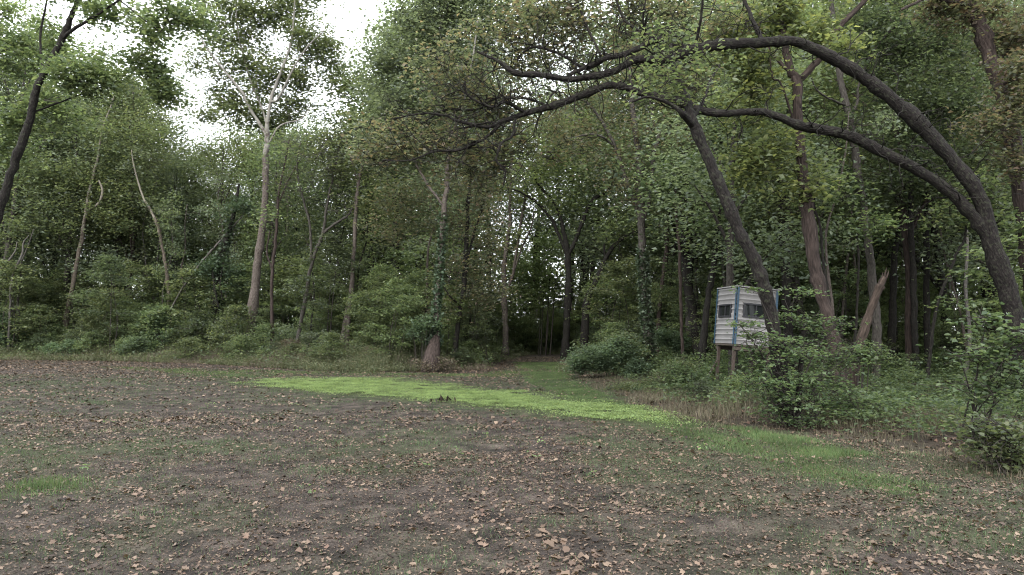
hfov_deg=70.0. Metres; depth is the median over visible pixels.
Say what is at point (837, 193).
forest tree
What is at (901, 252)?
slender tree
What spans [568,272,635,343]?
sapling
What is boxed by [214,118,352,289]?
wood tree
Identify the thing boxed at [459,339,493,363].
shrub
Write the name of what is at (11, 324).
thicket bush
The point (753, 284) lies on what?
sapling
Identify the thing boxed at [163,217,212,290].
slender tree
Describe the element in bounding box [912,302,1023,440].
sapling
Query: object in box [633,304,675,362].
thicket bush
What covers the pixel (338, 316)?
sapling
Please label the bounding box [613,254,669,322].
sapling
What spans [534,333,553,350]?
shrub
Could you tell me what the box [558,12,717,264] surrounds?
wood tree
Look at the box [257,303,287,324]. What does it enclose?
sapling
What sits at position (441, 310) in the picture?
thicket bush
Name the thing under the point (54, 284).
sapling
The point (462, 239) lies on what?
wood tree
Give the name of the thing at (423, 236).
slender tree
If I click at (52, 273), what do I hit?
sapling
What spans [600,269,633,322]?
sapling
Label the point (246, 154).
wood tree
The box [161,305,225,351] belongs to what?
shrub
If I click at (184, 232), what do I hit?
slender tree
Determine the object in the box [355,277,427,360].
sapling
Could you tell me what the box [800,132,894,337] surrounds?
slender tree
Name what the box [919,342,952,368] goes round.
shrub
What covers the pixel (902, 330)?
sapling
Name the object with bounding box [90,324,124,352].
shrub
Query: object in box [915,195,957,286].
slender tree
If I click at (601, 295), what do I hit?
sapling
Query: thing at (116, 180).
wood tree
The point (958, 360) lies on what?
shrub
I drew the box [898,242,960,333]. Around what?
wood tree
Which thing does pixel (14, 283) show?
sapling
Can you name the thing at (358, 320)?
thicket bush
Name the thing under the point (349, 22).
sky
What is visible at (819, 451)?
green grass
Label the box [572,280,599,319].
sapling
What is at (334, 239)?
sapling
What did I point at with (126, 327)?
shrub
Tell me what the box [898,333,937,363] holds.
shrub
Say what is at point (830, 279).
sapling
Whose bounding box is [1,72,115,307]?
wood tree
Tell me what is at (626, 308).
sapling
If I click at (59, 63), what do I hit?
forest tree
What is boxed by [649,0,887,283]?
wood tree
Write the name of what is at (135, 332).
shrub
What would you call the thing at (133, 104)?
wood tree
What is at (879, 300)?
sapling
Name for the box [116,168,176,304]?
slender tree
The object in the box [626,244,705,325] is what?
sapling
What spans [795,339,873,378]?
shrub
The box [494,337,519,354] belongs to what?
shrub
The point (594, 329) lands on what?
sapling
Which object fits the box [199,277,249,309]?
sapling
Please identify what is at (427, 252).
slender tree
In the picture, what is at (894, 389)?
ground cover
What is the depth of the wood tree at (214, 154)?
50.29 m
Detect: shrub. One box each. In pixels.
[0,313,29,350]
[18,330,60,352]
[24,322,73,349]
[37,341,61,355]
[49,338,83,356]
[57,322,99,350]
[71,330,108,355]
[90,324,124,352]
[106,320,153,346]
[107,334,142,354]
[112,334,155,356]
[119,301,190,353]
[122,326,153,350]
[158,335,209,359]
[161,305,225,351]
[197,300,266,354]
[220,333,263,359]
[237,320,295,354]
[261,340,282,358]
[263,323,303,347]
[265,333,305,351]
[276,341,306,360]
[292,326,340,349]
[297,329,355,364]
[299,328,321,344]
[311,342,339,353]
[396,314,447,368]
[404,339,424,354]
[408,354,458,372]
[442,338,472,359]
[450,347,477,365]
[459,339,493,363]
[469,338,493,362]
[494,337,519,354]
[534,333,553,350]
[548,333,569,351]
[557,331,652,377]
[576,324,603,342]
[591,327,658,374]
[600,355,712,391]
[610,319,643,346]
[617,354,655,378]
[652,357,754,395]
[653,322,692,358]
[690,329,765,379]
[714,366,772,399]
[793,334,810,366]
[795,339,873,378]
[796,330,825,361]
[805,336,900,405]
[841,328,903,378]
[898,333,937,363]
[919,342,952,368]
[933,321,998,371]
[933,396,1023,476]
[937,357,991,383]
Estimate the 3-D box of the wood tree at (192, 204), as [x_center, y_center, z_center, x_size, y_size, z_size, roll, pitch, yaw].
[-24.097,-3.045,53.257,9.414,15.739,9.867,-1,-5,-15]
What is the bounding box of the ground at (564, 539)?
[0,352,1023,574]
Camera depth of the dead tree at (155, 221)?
42.26 m
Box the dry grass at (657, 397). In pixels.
[577,368,1023,482]
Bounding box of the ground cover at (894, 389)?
[590,343,1023,456]
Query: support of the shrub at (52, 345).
on the ground at (564, 539)
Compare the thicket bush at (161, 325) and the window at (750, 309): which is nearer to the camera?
the window at (750, 309)
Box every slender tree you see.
[0,195,27,248]
[0,217,51,351]
[39,197,86,306]
[42,197,108,328]
[59,195,142,314]
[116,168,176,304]
[132,185,180,300]
[145,189,191,308]
[145,197,224,321]
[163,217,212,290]
[176,196,225,282]
[190,162,252,304]
[229,214,257,294]
[261,193,338,318]
[262,230,309,306]
[276,195,355,336]
[288,175,411,333]
[335,212,400,285]
[386,155,501,332]
[401,197,439,284]
[420,219,488,301]
[428,195,494,338]
[498,236,527,311]
[528,207,589,335]
[529,194,566,347]
[586,215,614,323]
[599,195,654,320]
[605,223,655,285]
[620,193,648,273]
[655,68,723,324]
[675,99,750,362]
[709,91,770,277]
[736,115,869,373]
[761,81,836,288]
[776,96,924,382]
[778,80,895,344]
[796,150,864,328]
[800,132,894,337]
[824,130,897,326]
[874,234,899,295]
[875,199,921,315]
[892,129,980,372]
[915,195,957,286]
[917,54,979,342]
[922,36,999,383]
[929,204,974,299]
[979,151,1017,331]
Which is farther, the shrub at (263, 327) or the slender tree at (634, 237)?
the slender tree at (634, 237)
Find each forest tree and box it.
[0,0,235,223]
[1,235,28,350]
[239,134,333,345]
[258,122,364,344]
[353,165,531,362]
[605,10,803,424]
[618,142,718,359]
[623,102,731,363]
[626,165,706,360]
[664,151,794,380]
[704,119,848,380]
[768,150,878,302]
[788,0,1000,386]
[830,182,924,361]
[844,159,943,376]
[854,118,964,379]
[894,125,980,376]
[899,0,1023,293]
[903,149,1014,394]
[959,89,1005,345]
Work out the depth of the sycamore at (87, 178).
43.18 m
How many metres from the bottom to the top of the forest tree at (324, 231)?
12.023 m
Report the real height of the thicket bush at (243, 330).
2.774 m
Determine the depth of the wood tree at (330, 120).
45.39 m
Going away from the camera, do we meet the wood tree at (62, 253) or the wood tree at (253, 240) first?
the wood tree at (253, 240)
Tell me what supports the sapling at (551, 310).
on the ground at (564, 539)
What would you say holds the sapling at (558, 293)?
on the ground at (564, 539)
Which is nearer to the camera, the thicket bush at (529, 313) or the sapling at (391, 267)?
the sapling at (391, 267)
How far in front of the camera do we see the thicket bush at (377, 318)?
32.55 m
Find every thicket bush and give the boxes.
[0,292,70,348]
[0,293,32,333]
[0,304,35,352]
[0,308,27,350]
[10,303,70,350]
[22,282,79,348]
[42,278,111,327]
[53,297,115,343]
[56,314,120,350]
[59,283,140,345]
[115,302,158,339]
[140,313,175,353]
[154,289,232,348]
[165,321,210,353]
[173,282,210,315]
[194,294,247,331]
[201,303,243,352]
[216,313,268,352]
[236,290,287,323]
[267,304,298,325]
[295,314,323,339]
[301,305,357,340]
[323,303,370,344]
[341,287,421,353]
[348,313,412,357]
[350,318,380,347]
[379,325,420,360]
[408,334,444,355]
[412,294,461,339]
[441,330,452,356]
[451,303,495,350]
[459,319,498,351]
[494,313,535,351]
[499,323,530,350]
[508,314,548,351]
[511,305,549,348]
[511,321,536,351]
[518,324,542,352]
[527,305,559,331]
[530,314,562,351]
[543,306,580,341]
[550,298,563,311]
[550,321,579,350]
[571,316,598,345]
[586,321,638,349]
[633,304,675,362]
[657,295,712,358]
[659,331,692,363]
[701,311,715,367]
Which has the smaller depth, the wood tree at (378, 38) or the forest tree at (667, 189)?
the forest tree at (667, 189)
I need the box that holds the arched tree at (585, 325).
[556,191,666,352]
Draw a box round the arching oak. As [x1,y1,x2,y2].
[332,0,1023,407]
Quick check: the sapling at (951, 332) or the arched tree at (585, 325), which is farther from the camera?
the arched tree at (585, 325)
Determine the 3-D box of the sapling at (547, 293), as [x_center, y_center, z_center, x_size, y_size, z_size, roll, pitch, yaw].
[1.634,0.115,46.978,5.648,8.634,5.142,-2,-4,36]
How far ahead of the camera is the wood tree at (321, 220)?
61.36 m
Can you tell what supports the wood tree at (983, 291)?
on the ground at (564, 539)
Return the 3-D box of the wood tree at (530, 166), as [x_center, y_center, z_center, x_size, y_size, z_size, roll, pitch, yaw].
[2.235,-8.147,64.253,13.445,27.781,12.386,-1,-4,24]
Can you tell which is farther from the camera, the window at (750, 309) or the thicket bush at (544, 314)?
the thicket bush at (544, 314)
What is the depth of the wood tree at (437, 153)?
55.16 m
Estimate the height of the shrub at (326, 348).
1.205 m
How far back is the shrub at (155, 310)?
39.55 m
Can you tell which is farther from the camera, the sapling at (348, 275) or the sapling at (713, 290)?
the sapling at (348, 275)
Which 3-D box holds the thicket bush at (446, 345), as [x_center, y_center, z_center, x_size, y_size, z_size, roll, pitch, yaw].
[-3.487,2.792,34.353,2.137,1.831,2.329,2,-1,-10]
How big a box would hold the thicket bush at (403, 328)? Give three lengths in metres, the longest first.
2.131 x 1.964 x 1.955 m
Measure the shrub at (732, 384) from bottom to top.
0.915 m
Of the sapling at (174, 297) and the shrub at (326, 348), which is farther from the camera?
the sapling at (174, 297)
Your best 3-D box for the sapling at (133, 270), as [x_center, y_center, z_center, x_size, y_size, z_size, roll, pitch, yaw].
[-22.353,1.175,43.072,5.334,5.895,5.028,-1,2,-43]
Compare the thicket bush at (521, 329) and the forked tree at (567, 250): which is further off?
the thicket bush at (521, 329)
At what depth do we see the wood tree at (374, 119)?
52.57 m
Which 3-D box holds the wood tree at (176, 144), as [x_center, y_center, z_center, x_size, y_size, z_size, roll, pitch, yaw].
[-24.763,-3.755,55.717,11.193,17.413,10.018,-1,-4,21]
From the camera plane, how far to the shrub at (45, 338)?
39.46 m
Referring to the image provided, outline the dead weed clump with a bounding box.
[430,394,455,402]
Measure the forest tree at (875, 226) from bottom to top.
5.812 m
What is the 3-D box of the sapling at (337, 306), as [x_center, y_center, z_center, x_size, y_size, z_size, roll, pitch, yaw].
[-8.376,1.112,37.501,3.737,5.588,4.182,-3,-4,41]
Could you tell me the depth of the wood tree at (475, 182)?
64.12 m
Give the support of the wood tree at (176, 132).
on the ground at (564, 539)
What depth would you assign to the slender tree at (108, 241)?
46.57 m
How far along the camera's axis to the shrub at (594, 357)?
25.62 m
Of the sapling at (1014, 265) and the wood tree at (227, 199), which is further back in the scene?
the wood tree at (227, 199)
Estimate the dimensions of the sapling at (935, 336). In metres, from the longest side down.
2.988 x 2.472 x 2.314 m
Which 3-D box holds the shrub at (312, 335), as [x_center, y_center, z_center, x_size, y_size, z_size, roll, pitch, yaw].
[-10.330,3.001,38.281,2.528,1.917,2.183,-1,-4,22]
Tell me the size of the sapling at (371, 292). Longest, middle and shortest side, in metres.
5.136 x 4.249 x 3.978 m
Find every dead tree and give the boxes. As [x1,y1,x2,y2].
[113,143,186,342]
[285,172,298,319]
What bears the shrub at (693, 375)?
on the ground at (564, 539)
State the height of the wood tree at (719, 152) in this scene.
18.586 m
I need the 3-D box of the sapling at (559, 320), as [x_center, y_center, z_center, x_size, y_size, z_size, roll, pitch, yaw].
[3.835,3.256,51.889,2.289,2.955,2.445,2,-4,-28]
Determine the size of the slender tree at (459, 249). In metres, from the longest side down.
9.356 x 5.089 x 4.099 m
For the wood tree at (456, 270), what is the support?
on the ground at (564, 539)
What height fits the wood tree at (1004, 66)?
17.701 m
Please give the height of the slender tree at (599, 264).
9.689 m
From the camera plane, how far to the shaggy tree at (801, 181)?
17.04 m
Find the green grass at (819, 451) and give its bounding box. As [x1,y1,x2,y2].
[0,362,946,500]
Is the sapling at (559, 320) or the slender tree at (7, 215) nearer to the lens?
the slender tree at (7, 215)
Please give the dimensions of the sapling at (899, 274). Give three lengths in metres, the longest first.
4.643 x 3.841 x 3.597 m
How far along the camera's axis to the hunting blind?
20.13 m
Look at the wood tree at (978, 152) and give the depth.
39.73 m
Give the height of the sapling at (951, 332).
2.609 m
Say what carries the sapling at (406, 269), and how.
on the ground at (564, 539)
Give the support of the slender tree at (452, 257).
on the ground at (564, 539)
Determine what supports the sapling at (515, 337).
on the ground at (564, 539)
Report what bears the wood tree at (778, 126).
on the ground at (564, 539)
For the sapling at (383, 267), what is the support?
on the ground at (564, 539)
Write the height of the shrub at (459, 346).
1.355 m
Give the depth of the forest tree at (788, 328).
22.97 m
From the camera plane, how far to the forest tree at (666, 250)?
34.02 m
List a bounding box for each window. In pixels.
[718,304,731,317]
[742,303,763,318]
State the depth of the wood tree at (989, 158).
39.47 m
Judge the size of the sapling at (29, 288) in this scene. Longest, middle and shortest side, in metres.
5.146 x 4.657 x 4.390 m
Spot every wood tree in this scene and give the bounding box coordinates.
[0,0,138,304]
[0,18,65,228]
[0,26,78,263]
[0,54,96,296]
[0,63,172,325]
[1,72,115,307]
[1,92,100,283]
[1,104,84,277]
[11,118,118,288]
[28,91,99,279]
[31,80,221,309]
[36,30,228,319]
[56,54,215,289]
[57,95,189,285]
[66,40,173,285]
[86,136,215,290]
[92,101,203,284]
[99,137,197,290]
[121,133,224,299]
[135,130,237,282]
[137,145,232,273]
[152,107,291,292]
[165,138,225,287]
[182,159,242,284]
[187,119,318,296]
[193,117,299,255]
[197,139,274,292]
[206,101,334,293]
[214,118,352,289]
[218,122,324,327]
[241,122,358,317]
[248,97,339,285]
[268,115,392,326]
[272,145,351,281]
[273,48,458,306]
[299,0,507,283]
[305,108,411,272]
[311,165,450,274]
[318,58,445,282]
[343,0,450,272]
[345,5,470,277]
[370,0,512,284]
[373,0,545,340]
[377,0,545,297]
[419,0,552,341]
[429,42,531,281]
[433,206,504,282]
[449,60,526,272]
[473,39,586,301]
[491,69,592,302]
[500,82,624,330]
[519,0,700,280]
[522,80,612,301]
[532,0,648,334]
[538,68,615,283]
[543,17,758,321]
[548,0,817,361]
[555,2,717,282]
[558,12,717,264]
[565,100,634,293]
[606,0,881,377]
[616,0,819,273]
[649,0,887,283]
[654,4,860,268]
[655,0,907,346]
[698,57,810,297]
[761,0,922,331]
[763,1,908,310]
[767,0,981,344]
[778,0,1022,380]
[818,0,1023,373]
[820,0,950,351]
[823,0,954,273]
[841,20,970,361]
[856,64,963,266]
[871,0,1023,307]
[891,0,1023,301]
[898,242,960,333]
[899,0,1022,310]
[920,46,1017,267]
[921,0,1023,297]
[941,7,1017,260]
[957,0,1023,250]
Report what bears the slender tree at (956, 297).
on the ground at (564, 539)
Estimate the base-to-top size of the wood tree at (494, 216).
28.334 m
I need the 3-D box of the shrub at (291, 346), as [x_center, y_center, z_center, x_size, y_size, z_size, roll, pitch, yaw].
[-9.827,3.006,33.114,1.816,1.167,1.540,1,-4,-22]
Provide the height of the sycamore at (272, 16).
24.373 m
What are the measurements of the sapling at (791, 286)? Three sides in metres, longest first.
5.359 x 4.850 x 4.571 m
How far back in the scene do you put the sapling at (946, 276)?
36.87 m
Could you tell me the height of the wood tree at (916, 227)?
18.811 m
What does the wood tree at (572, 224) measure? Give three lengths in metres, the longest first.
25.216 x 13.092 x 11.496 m
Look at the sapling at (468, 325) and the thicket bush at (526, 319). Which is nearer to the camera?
the sapling at (468, 325)
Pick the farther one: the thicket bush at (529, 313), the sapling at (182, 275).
the thicket bush at (529, 313)
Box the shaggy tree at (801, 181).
[685,0,890,397]
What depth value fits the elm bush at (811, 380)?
12.15 m
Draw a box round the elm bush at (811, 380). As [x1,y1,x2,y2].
[721,279,895,431]
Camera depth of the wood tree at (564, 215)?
54.27 m
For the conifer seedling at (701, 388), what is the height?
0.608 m
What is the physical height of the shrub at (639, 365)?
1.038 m
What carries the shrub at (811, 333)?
on the ground at (564, 539)
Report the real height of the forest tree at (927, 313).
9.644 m
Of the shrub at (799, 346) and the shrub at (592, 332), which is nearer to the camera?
the shrub at (799, 346)
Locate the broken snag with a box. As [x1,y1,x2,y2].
[848,267,888,394]
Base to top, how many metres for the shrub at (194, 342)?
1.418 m
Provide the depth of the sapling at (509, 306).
47.58 m
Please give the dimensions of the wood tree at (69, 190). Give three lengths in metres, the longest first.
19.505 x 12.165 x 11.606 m
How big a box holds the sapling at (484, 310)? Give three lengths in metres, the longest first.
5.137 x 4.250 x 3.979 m
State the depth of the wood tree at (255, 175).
53.99 m
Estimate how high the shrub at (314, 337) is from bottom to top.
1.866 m
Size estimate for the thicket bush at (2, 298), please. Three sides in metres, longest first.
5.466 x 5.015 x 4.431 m
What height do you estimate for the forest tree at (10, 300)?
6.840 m
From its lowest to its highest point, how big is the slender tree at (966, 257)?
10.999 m
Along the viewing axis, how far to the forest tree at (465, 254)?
33.03 m
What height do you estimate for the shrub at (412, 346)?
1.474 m
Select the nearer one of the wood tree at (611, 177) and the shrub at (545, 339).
the wood tree at (611, 177)
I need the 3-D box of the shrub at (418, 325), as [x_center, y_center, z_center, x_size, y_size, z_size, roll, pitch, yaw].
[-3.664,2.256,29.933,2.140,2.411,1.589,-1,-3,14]
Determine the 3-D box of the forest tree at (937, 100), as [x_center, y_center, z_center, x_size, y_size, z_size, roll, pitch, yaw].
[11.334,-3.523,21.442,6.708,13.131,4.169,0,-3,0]
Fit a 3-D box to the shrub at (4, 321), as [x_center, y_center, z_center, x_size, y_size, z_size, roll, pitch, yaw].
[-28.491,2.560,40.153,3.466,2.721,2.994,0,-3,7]
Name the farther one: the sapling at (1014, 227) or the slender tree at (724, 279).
the slender tree at (724, 279)
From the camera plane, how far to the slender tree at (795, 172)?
27.97 m
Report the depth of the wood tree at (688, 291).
28.35 m
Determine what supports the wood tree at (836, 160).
on the ground at (564, 539)
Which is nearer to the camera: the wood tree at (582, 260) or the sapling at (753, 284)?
the sapling at (753, 284)
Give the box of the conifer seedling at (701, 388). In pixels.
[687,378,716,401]
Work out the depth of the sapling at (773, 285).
28.00 m
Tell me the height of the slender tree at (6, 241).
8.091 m
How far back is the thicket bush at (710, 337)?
30.41 m
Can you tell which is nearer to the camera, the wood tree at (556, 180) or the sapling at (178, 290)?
the sapling at (178, 290)
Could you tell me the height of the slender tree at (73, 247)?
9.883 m
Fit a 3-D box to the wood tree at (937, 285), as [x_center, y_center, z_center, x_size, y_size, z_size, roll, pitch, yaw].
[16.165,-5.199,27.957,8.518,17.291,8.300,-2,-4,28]
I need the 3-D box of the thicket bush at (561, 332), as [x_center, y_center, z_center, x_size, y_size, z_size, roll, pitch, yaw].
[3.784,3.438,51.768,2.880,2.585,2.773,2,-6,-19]
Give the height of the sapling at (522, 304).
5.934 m
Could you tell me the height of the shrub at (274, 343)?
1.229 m
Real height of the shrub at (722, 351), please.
2.029 m
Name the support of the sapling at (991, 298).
on the ground at (564, 539)
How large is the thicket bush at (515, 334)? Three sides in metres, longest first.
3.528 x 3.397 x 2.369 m
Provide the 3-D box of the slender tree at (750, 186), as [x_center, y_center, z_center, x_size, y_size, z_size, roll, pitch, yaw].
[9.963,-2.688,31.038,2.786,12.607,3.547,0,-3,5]
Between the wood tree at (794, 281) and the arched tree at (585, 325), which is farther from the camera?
the arched tree at (585, 325)
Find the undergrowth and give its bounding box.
[0,332,721,368]
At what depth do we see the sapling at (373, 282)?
32.81 m
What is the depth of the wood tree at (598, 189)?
49.38 m
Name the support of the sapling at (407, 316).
on the ground at (564, 539)
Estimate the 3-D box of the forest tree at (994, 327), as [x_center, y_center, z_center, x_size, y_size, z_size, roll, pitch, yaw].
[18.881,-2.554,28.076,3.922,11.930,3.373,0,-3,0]
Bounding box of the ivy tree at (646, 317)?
[524,37,720,369]
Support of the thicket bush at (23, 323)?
on the ground at (564, 539)
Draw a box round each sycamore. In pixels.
[4,95,188,343]
[161,0,373,355]
[289,99,416,352]
[314,0,619,371]
[469,135,554,357]
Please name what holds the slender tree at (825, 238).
on the ground at (564, 539)
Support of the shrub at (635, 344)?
on the ground at (564, 539)
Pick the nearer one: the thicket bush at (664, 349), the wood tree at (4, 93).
the thicket bush at (664, 349)
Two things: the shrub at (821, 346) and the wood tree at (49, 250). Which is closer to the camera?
the shrub at (821, 346)
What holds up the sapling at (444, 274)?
on the ground at (564, 539)
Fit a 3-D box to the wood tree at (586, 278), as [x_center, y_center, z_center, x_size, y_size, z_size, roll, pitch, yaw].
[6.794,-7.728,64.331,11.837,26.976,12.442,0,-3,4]
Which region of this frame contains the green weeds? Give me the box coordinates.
[0,339,608,372]
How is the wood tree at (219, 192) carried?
on the ground at (564, 539)
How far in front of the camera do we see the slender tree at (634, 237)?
45.65 m
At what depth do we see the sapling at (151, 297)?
44.47 m
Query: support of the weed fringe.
on the ground at (564, 539)
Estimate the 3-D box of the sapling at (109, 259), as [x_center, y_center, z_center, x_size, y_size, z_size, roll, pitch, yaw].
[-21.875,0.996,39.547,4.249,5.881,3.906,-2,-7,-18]
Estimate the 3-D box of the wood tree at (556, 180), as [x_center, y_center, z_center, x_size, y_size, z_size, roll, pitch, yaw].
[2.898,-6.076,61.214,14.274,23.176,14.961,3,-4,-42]
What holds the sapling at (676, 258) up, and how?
on the ground at (564, 539)
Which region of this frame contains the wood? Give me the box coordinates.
[21,195,1017,335]
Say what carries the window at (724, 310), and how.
in the hunting blind
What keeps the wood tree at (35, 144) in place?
on the ground at (564, 539)
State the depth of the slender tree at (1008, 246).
28.69 m
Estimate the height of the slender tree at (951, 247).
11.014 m
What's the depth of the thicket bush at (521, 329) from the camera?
51.68 m
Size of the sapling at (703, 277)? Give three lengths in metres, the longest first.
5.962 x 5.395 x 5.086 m
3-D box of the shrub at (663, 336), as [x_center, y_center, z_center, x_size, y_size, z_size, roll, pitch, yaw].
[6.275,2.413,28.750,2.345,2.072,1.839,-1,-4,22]
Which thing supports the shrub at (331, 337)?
on the ground at (564, 539)
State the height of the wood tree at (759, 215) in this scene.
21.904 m
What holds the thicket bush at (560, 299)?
on the ground at (564, 539)
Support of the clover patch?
on the ground at (564, 539)
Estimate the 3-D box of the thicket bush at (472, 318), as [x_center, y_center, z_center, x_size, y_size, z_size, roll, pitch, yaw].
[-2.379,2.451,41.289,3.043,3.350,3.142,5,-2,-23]
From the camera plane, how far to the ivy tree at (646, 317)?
27.13 m
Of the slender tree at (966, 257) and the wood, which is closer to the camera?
the slender tree at (966, 257)
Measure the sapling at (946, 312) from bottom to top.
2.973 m
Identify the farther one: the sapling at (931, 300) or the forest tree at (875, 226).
the sapling at (931, 300)
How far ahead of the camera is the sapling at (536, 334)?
50.87 m
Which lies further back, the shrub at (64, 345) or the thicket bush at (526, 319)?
the thicket bush at (526, 319)
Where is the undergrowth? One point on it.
(272, 353)
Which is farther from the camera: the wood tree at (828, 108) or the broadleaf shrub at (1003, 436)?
the wood tree at (828, 108)
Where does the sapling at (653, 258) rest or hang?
on the ground at (564, 539)
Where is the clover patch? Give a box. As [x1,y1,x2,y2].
[230,376,707,427]
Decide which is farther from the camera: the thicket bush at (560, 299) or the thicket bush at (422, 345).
the thicket bush at (560, 299)
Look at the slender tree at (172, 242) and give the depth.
42.20 m
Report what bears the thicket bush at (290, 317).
on the ground at (564, 539)
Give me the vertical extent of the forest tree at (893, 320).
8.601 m
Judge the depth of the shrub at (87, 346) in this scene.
38.54 m
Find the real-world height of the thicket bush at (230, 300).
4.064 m
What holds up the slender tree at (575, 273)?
on the ground at (564, 539)
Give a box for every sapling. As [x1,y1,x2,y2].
[0,248,62,339]
[0,257,70,350]
[0,274,56,337]
[5,270,62,311]
[24,277,84,335]
[30,260,92,324]
[44,269,119,328]
[66,252,151,353]
[87,259,180,332]
[93,283,132,305]
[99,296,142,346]
[120,268,198,337]
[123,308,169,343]
[133,271,192,305]
[144,292,196,338]
[149,263,236,345]
[156,288,208,332]
[196,270,263,331]
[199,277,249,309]
[209,260,292,333]
[235,261,301,326]
[243,308,285,342]
[246,250,348,325]
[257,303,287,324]
[261,259,347,334]
[275,278,332,326]
[282,231,385,338]
[284,297,319,325]
[288,297,340,341]
[305,254,381,333]
[328,259,366,303]
[336,269,415,345]
[336,275,392,346]
[344,258,422,337]
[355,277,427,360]
[356,246,432,321]
[357,270,403,337]
[373,268,467,348]
[377,254,413,296]
[381,273,444,343]
[389,302,427,354]
[413,275,466,339]
[415,259,468,311]
[425,285,487,356]
[443,255,511,352]
[445,294,493,342]
[447,273,498,335]
[459,301,504,343]
[462,307,492,364]
[470,275,523,343]
[472,282,501,341]
[487,304,523,346]
[491,223,574,355]
[494,271,530,331]
[508,284,542,322]
[524,307,557,351]
[539,296,576,322]
[540,303,563,339]
[541,277,575,310]
[549,314,578,344]
[558,291,597,331]
[558,306,591,334]
[568,254,667,338]
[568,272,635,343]
[571,270,618,330]
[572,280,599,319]
[579,298,622,329]
[581,260,622,325]
[589,295,626,339]
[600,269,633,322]
[601,310,635,331]
[604,301,655,332]
[607,284,658,333]
[610,236,700,330]
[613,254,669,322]
[614,250,699,328]
[617,282,684,364]
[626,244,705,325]
[650,254,713,307]
[652,250,749,341]
[664,204,780,368]
[678,261,716,297]
[688,289,744,372]
[694,252,779,306]
[698,282,721,344]
[711,242,848,332]
[739,274,801,370]
[747,258,835,336]
[769,249,850,344]
[772,213,898,341]
[780,287,848,355]
[781,240,921,340]
[793,261,846,329]
[812,255,904,348]
[836,264,918,346]
[843,296,899,341]
[849,258,959,362]
[870,305,922,365]
[880,269,939,345]
[898,295,972,367]
[903,263,980,331]
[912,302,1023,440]
[918,289,969,353]
[920,261,1016,339]
[921,245,980,332]
[924,201,1023,362]
[926,307,993,363]
[930,299,978,354]
[952,279,1023,344]
[961,296,1008,353]
[968,242,1022,345]
[977,280,1023,355]
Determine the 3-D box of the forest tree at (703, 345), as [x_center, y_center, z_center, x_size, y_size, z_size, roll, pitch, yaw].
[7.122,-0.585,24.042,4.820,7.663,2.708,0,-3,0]
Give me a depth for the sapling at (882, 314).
27.11 m
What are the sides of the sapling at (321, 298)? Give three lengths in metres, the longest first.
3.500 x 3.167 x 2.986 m
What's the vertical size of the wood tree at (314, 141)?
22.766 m
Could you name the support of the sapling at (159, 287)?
on the ground at (564, 539)
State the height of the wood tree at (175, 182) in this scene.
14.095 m
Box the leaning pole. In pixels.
[156,210,245,338]
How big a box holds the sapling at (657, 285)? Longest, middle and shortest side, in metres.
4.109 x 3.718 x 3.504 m
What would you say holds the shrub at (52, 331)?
on the ground at (564, 539)
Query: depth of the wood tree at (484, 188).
50.58 m
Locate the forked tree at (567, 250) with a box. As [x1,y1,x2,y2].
[500,109,641,358]
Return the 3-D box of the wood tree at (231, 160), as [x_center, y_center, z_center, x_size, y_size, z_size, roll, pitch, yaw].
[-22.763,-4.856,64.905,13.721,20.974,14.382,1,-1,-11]
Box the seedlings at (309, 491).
[79,402,706,492]
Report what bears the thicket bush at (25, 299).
on the ground at (564, 539)
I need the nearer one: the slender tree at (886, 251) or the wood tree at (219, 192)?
the slender tree at (886, 251)
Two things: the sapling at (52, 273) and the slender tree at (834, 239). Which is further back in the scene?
the sapling at (52, 273)
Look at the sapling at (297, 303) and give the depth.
46.75 m
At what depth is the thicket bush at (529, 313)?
57.49 m
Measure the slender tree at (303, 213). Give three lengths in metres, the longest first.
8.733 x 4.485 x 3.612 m
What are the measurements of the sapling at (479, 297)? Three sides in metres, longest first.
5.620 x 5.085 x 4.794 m
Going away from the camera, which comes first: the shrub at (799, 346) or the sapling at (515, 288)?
the shrub at (799, 346)
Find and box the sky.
[0,0,982,331]
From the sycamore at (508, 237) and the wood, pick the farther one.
the wood
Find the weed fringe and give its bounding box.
[1,338,615,370]
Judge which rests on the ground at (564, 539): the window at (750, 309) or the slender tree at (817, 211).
the slender tree at (817, 211)
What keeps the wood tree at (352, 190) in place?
on the ground at (564, 539)
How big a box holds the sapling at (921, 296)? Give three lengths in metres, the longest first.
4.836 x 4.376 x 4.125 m
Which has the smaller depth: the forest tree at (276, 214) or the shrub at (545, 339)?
the forest tree at (276, 214)
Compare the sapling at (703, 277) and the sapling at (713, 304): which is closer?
the sapling at (713, 304)
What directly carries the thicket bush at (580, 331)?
on the ground at (564, 539)
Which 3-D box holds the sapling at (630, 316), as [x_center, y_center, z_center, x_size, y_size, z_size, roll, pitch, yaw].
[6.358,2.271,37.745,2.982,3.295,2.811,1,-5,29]
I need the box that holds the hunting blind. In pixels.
[706,285,779,381]
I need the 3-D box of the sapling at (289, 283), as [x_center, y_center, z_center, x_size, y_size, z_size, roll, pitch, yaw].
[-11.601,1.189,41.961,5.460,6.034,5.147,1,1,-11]
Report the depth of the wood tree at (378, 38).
60.08 m

